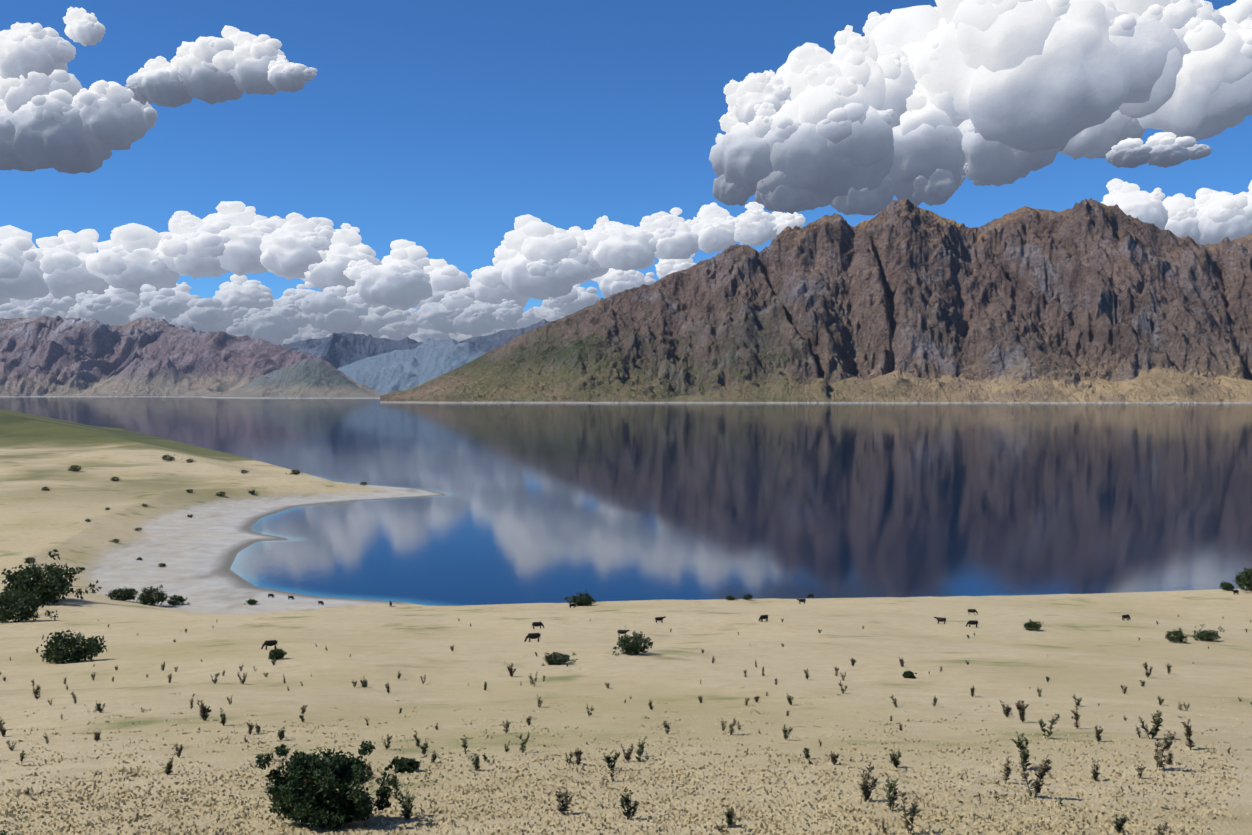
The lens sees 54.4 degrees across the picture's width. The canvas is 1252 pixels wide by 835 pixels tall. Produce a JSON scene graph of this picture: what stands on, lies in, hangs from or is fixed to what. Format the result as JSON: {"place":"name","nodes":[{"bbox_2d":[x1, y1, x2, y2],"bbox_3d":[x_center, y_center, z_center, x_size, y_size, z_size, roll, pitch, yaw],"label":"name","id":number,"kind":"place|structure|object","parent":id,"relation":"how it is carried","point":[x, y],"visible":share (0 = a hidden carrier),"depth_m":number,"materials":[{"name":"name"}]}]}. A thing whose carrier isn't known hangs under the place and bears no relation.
{"place":"outdoors","nodes":[
{"label":"outdoors","id":0,"kind":"place"},
{"bbox_2d":[0,7,157,173],"bbox_3d":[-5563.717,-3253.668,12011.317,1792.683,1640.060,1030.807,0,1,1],"label":"cloud","id":1,"kind":"structure","parent":0,"point":[54,114],"depth_m":11724.23,"materials":[{"name":"white"}]},
{"bbox_2d":[0,315,380,396],"bbox_3d":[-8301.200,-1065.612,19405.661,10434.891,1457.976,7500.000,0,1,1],"label":"mountain range","id":2,"kind":"structure","parent":0,"point":[56,356],"depth_m":18049.51,"materials":[{"name":"stone"}]},
{"bbox_2d":[126,25,317,107],"bbox_3d":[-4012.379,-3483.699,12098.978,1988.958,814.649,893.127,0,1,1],"label":"cloud","id":3,"kind":"structure","parent":0,"point":[234,63],"depth_m":11845.36,"materials":[{"name":"white"}]},
{"bbox_2d":[203,359,379,397],"bbox_3d":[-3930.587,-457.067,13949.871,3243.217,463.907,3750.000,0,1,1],"label":"mountain","id":4,"kind":"structure","parent":0,"point":[306,378],"depth_m":13584.52,"materials":[{"name":"grey stone"}]},
{"bbox_2d":[0,201,804,345],"bbox_3d":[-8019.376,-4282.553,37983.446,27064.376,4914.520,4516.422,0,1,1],"label":"cloud","id":5,"kind":"structure","parent":0,"point":[127,273],"depth_m":37152.72,"materials":[{"name":"white"}]},
{"bbox_2d":[338,338,485,394],"bbox_3d":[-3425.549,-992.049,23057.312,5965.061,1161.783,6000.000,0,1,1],"label":"mountain ridge","id":6,"kind":"structure","parent":0,"point":[428,359],"depth_m":22556.58,"materials":[{"name":"stone"}]},
{"bbox_2d":[282,319,551,368],"bbox_3d":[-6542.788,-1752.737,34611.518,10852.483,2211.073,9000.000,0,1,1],"label":"mountain range","id":7,"kind":"structure","parent":0,"point":[337,350],"depth_m":35172.12,"materials":[{"name":"stone"}]},
{"bbox_2d":[0,409,1251,834],"bbox_3d":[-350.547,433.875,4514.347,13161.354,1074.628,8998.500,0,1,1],"label":"ground","id":8,"kind":"structure","parent":0,"point":[1092,651],"depth_m":103.47,"materials":[{"name":"beige sand"}]},
{"bbox_2d":[0,829,23,834],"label":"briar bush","id":9,"kind":"object","parent":8,"relation":"on","point":[4,833],"visible":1,"depth_m":18.45,"materials":[{"name":"green plant"}]},
{"bbox_2d":[0,588,58,622],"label":"shrub","id":10,"kind":"object","parent":8,"relation":"on","point":[11,609],"visible":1,"depth_m":241.14,"materials":[{"name":"green plant"}]},
{"bbox_2d":[23,557,36,563],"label":"shrub","id":11,"kind":"object","parent":8,"relation":"on","point":[28,560],"visible":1,"depth_m":370.48,"materials":[{"name":"green plant"}]},
{"bbox_2d":[0,549,101,604],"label":"shrub","id":12,"kind":"object","parent":8,"relation":"on","point":[53,587],"visible":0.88,"depth_m":286.42,"materials":[{"name":"green plant"}]},
{"bbox_2d":[40,629,106,663],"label":"shrub","id":13,"kind":"object","parent":8,"relation":"on","point":[57,650],"visible":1,"depth_m":133.07,"materials":[{"name":"green plant"}]},
{"bbox_2d":[68,464,81,471],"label":"shrub","id":14,"kind":"object","parent":8,"relation":"on","point":[75,468],"visible":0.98,"depth_m":725.47,"materials":[{"name":"green plant"}]},
{"bbox_2d":[109,476,119,480],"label":"shrub","id":15,"kind":"object","parent":8,"relation":"on","point":[115,479],"visible":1,"depth_m":674.55,"materials":[{"name":"green plant"}]},
{"bbox_2d":[105,586,136,600],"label":"shrub","id":16,"kind":"object","parent":8,"relation":"on","point":[120,593],"visible":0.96,"depth_m":318.29,"materials":[{"name":"green plant"}]},
{"bbox_2d":[134,584,169,605],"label":"shrub","id":17,"kind":"object","parent":8,"relation":"on","point":[150,594],"visible":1,"depth_m":314.94,"materials":[{"name":"green plant"}]},
{"bbox_2d":[158,563,166,566],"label":"shrub","id":18,"kind":"object","parent":8,"relation":"on","point":[162,565],"visible":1,"depth_m":395.48,"materials":[{"name":"green plant"}]},
{"bbox_2d":[161,454,182,460],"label":"shrub","id":19,"kind":"object","parent":8,"relation":"on","point":[165,457],"visible":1,"depth_m":841.05,"materials":[{"name":"green plant"}]},
{"bbox_2d":[160,594,189,604],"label":"shrub","id":20,"kind":"object","parent":8,"relation":"on","point":[175,599],"visible":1,"depth_m":320.48,"materials":[{"name":"green plant"}]},
{"bbox_2d":[216,491,225,495],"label":"shrub","id":21,"kind":"object","parent":8,"relation":"on","point":[221,493],"visible":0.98,"depth_m":633.48,"materials":[{"name":"green plant"}]},
{"bbox_2d":[244,598,257,604],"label":"shrub","id":22,"kind":"object","parent":8,"relation":"on","point":[252,602],"visible":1,"depth_m":324.57,"materials":[{"name":"green plant"}]},
{"bbox_2d":[261,640,277,649],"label":"cow","id":23,"kind":"object","parent":8,"relation":"on","point":[270,643],"visible":0.96,"depth_m":132.15},
{"bbox_2d":[268,648,286,659],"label":"shrub","id":24,"kind":"object","parent":8,"relation":"on","point":[277,654],"visible":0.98,"depth_m":121.93,"materials":[{"name":"green plant"}]},
{"bbox_2d":[285,469,302,474],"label":"shrub","id":25,"kind":"object","parent":8,"relation":"on","point":[296,472],"visible":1,"depth_m":846.13,"materials":[{"name":"green plant"}]},
{"bbox_2d":[255,740,398,830],"bbox_3d":[-8.682,10.949,36.056,3.649,2.362,3.371,1,1,37],"label":"briar bush","id":26,"kind":"object","parent":8,"relation":"on","point":[304,788],"visible":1,"depth_m":35.52,"materials":[{"name":"green plant"}]},
{"bbox_2d":[384,756,420,772],"bbox_3d":[-8.550,13.303,46.584,1.169,0.625,1.127,1,2,41],"label":"shrub","id":27,"kind":"object","parent":8,"relation":"on","point":[403,765],"visible":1,"depth_m":46.44,"materials":[{"name":"green plant"}]},
{"bbox_2d":[524,633,540,641],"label":"cow","id":28,"kind":"object","parent":8,"relation":"on","point":[533,635],"visible":0.98,"depth_m":153.21},
{"bbox_2d":[532,622,544,628],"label":"cow","id":29,"kind":"object","parent":8,"relation":"on","point":[536,624],"visible":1,"depth_m":202.49},
{"bbox_2d":[542,651,577,665],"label":"shrub","id":30,"kind":"object","parent":8,"relation":"on","point":[553,659],"visible":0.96,"depth_m":117.76,"materials":[{"name":"green plant"}]},
{"bbox_2d":[563,589,596,605],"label":"shrub","id":31,"kind":"object","parent":8,"relation":"on","point":[583,600],"visible":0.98,"depth_m":282.20,"materials":[{"name":"green plant"}]},
{"bbox_2d":[617,630,629,635],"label":"cow","id":32,"kind":"object","parent":8,"relation":"on","point":[622,631],"visible":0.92,"depth_m":190.28},
{"bbox_2d":[0,615,1246,834],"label":"dry thistle weeds","id":33,"kind":"object","parent":8,"relation":"on","point":[866,787],"visible":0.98,"depth_m":50.29,"materials":[{"name":"brown plant"}]},
{"bbox_2d":[0,686,1251,834],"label":"pebbles","id":34,"kind":"object","parent":8,"relation":"on","point":[166,799],"visible":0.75,"depth_m":41.36,"materials":[{"name":"beige gravel"}]},
{"bbox_2d":[0,618,1251,834],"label":"green thistle weeds","id":35,"kind":"object","parent":8,"relation":"on","point":[890,796],"visible":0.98,"depth_m":51.91,"materials":[{"name":"green plant"}]},
{"bbox_2d":[612,631,652,655],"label":"shrub","id":36,"kind":"object","parent":8,"relation":"on","point":[628,646],"visible":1,"depth_m":125.93,"materials":[{"name":"green plant"}]},
{"bbox_2d":[655,616,665,622],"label":"cow","id":37,"kind":"object","parent":8,"relation":"on","point":[658,619],"visible":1,"depth_m":213.42},
{"bbox_2d":[726,595,738,599],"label":"shrub","id":38,"kind":"object","parent":8,"relation":"on","point":[729,597],"visible":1,"depth_m":291.16,"materials":[{"name":"green plant"}]},
{"bbox_2d":[742,593,751,599],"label":"shrub","id":39,"kind":"object","parent":8,"relation":"on","point":[747,596],"visible":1,"depth_m":292.12,"materials":[{"name":"green plant"}]},
{"bbox_2d":[759,615,767,621],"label":"cow","id":40,"kind":"object","parent":8,"relation":"on","point":[762,617],"visible":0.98,"depth_m":211.81},
{"bbox_2d":[902,670,916,678],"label":"shrub","id":41,"kind":"object","parent":8,"relation":"on","point":[908,674],"visible":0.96,"depth_m":100.12,"materials":[{"name":"green plant"}]},
{"bbox_2d":[934,617,945,623],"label":"cow","id":42,"kind":"object","parent":8,"relation":"on","point":[940,619],"visible":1,"depth_m":212.49},
{"bbox_2d":[966,620,978,626],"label":"cow","id":43,"kind":"object","parent":8,"relation":"on","point":[972,622],"visible":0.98,"depth_m":208.05},
{"bbox_2d":[967,609,977,614],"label":"cow","id":44,"kind":"object","parent":8,"relation":"on","point":[972,610],"visible":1,"depth_m":246.54},
{"bbox_2d":[1023,619,1043,630],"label":"shrub","id":45,"kind":"object","parent":8,"relation":"on","point":[1032,625],"visible":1,"depth_m":206.28,"materials":[{"name":"green plant"}]},
{"bbox_2d":[1122,614,1130,620],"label":"cow","id":46,"kind":"object","parent":8,"relation":"on","point":[1127,616],"visible":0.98,"depth_m":238.98},
{"bbox_2d":[1165,627,1187,642],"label":"shrub","id":47,"kind":"object","parent":8,"relation":"on","point":[1180,637],"visible":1,"depth_m":186.53,"materials":[{"name":"green plant"}]},
{"bbox_2d":[1185,624,1223,641],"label":"shrub","id":48,"kind":"object","parent":8,"relation":"on","point":[1207,635],"visible":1,"depth_m":191.56,"materials":[{"name":"green plant"}]},
{"bbox_2d":[1219,581,1235,590],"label":"shrub","id":49,"kind":"object","parent":8,"relation":"on","point":[1221,585],"visible":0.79,"depth_m":315.53,"materials":[{"name":"green plant"}]},
{"bbox_2d":[1224,567,1251,590],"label":"shrub","id":50,"kind":"object","parent":8,"relation":"on","point":[1245,580],"visible":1,"depth_m":314.07,"materials":[{"name":"green plant"}]},
{"bbox_2d":[0,397,1251,594],"bbox_3d":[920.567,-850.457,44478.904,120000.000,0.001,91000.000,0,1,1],"label":"lake water","id":51,"kind":"structure","parent":0,"point":[1045,499],"depth_m":1155.88,"materials":[{"name":"blue liquid"}]},
{"bbox_2d":[230,474,1042,605],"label":"lake water shallows","id":52,"kind":"structure","parent":51,"relation":"on","point":[488,539],"depth_m":460.02,"materials":[{"name":"blue liquid"}]},
{"bbox_2d":[0,0,1251,311],"label":"sky","id":53,"kind":"structure","parent":0,"point":[436,125],"materials":[{"name":"blue"}]},
{"bbox_2d":[380,198,1251,403],"bbox_3d":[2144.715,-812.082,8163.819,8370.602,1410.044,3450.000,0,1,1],"label":"mountain massif","id":54,"kind":"structure","parent":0,"point":[1085,301],"depth_m":7611.06,"materials":[{"name":"brown stone"}]},
{"bbox_2d":[709,0,1251,214],"bbox_3d":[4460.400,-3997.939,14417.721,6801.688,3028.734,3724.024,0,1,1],"label":"cloud","id":55,"kind":"structure","parent":0,"point":[929,105],"depth_m":13986.54,"materials":[{"name":"white"}]},
{"bbox_2d":[1106,132,1211,167],"bbox_3d":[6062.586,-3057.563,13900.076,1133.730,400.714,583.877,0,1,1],"label":"cloud","id":56,"kind":"structure","parent":0,"point":[1164,149],"depth_m":13736.73,"materials":[{"name":"white"}]},
{"bbox_2d":[1101,178,1251,244],"bbox_3d":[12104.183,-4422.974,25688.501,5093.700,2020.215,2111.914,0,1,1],"label":"cloud","id":57,"kind":"structure","parent":0,"point":[1207,216],"depth_m":25173.38,"materials":[{"name":"white"}]}
]}

